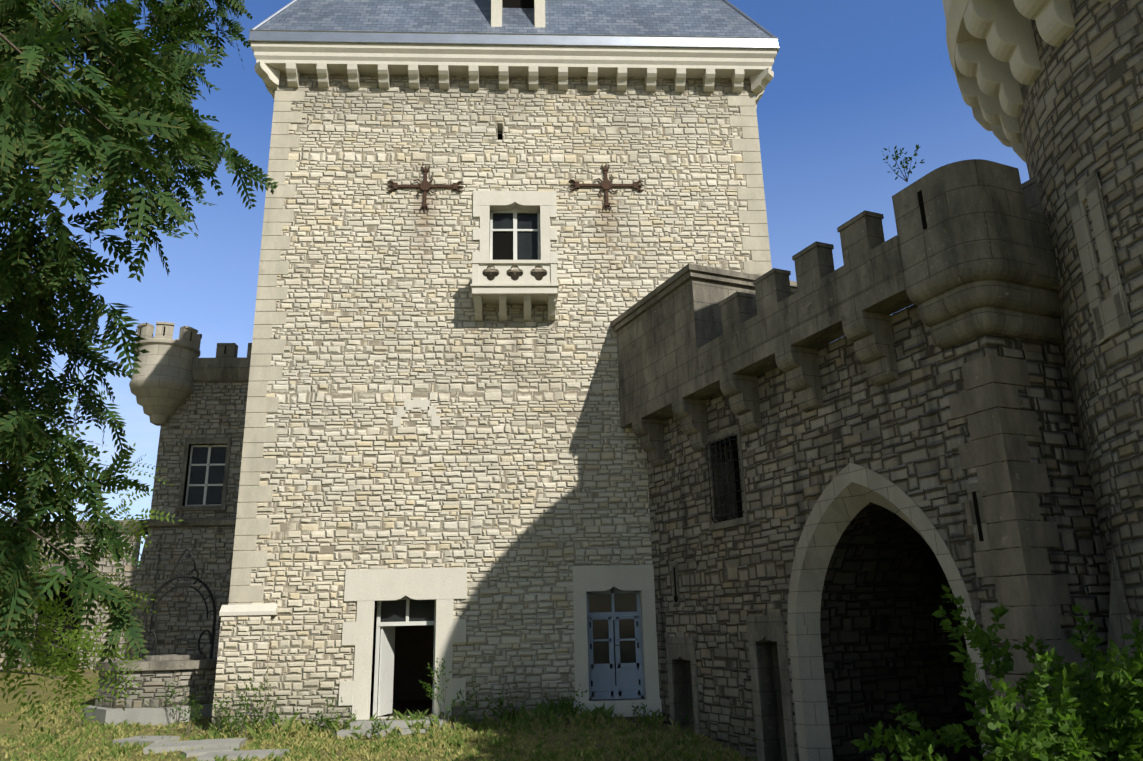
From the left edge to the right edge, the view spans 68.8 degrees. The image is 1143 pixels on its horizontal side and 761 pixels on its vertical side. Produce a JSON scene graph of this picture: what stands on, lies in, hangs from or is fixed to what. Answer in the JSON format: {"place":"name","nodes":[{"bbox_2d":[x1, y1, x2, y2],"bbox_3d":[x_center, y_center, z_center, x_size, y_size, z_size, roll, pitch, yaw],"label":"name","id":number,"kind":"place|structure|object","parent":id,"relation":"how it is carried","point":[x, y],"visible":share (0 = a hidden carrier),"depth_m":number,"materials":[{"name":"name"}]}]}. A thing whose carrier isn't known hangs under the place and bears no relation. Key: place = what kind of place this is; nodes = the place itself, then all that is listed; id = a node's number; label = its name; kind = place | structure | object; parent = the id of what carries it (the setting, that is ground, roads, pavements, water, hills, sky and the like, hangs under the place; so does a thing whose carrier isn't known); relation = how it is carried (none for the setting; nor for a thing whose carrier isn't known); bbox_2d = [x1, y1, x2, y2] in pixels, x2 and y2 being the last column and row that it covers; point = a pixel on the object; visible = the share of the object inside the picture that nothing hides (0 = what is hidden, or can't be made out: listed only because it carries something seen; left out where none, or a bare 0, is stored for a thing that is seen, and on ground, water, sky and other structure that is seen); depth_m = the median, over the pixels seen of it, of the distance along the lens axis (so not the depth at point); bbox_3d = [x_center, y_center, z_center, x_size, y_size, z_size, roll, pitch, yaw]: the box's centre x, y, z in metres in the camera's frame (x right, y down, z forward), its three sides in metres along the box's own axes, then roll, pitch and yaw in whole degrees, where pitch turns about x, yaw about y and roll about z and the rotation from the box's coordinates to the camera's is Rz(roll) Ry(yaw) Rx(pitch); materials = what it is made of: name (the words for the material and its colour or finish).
{"place":"outdoors","nodes":[
{"label":"outdoors","id":0,"kind":"place"},
{"bbox_2d":[0,0,278,668],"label":"deciduous tree","id":1,"kind":"object","parent":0,"point":[118,105],"depth_m":3.61,"materials":[{"name":"green plant"}]},
{"bbox_2d":[0,667,752,760],"bbox_3d":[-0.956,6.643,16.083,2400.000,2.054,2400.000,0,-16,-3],"label":"ground","id":2,"kind":"structure","parent":0,"point":[10,705],"depth_m":14.84,"materials":[{"name":"green plant"}]},
{"bbox_2d":[0,364,182,736],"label":"tree","id":3,"kind":"object","parent":2,"relation":"on","point":[70,665],"depth_m":5.23,"materials":[{"name":"green plant"}]},
{"bbox_2d":[0,322,251,669],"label":"wing","id":4,"kind":"structure","parent":2,"relation":"on","point":[190,401],"depth_m":24.91,"materials":[{"name":"beige stone"}]},
{"bbox_2d":[82,548,216,725],"bbox_3d":[-8.758,5.689,18.573,3.104,3.840,3.104,0,-16,-3],"label":"well","id":5,"kind":"object","parent":2,"relation":"on","point":[156,675],"visible":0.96,"depth_m":17.10,"materials":[{"name":"grey stone"}]},
{"bbox_2d":[113,736,288,760],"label":"flat stones","id":6,"kind":"object","parent":2,"relation":"on","point":[213,747],"visible":0.81,"depth_m":13.43,"materials":[{"name":"grey stone"}]},
{"bbox_2d":[211,0,779,738],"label":"keep","id":7,"kind":"structure","parent":2,"relation":"on","point":[443,460],"depth_m":18.28,"materials":[{"name":"beige stone"}]},
{"bbox_2d":[479,264,550,280],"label":"balcony panel","id":8,"kind":"structure","parent":7,"relation":"attached to","point":[504,269],"depth_m":18.12,"materials":[{"name":"beige stone"}]},
{"bbox_2d":[610,159,1109,760],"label":"gatehouse","id":9,"kind":"object","parent":2,"relation":"on","point":[852,467],"visible":0.9,"depth_m":12.55,"materials":[{"name":"grey stone"}]},
{"bbox_2d":[942,0,1142,705],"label":"round tower","id":10,"kind":"structure","parent":2,"relation":"on","point":[1051,91],"depth_m":9.31,"materials":[{"name":"grey stone"}]},
{"bbox_2d":[0,0,1029,560],"label":"sky","id":11,"kind":"structure","parent":0,"point":[853,80],"materials":[{"name":"blue"}]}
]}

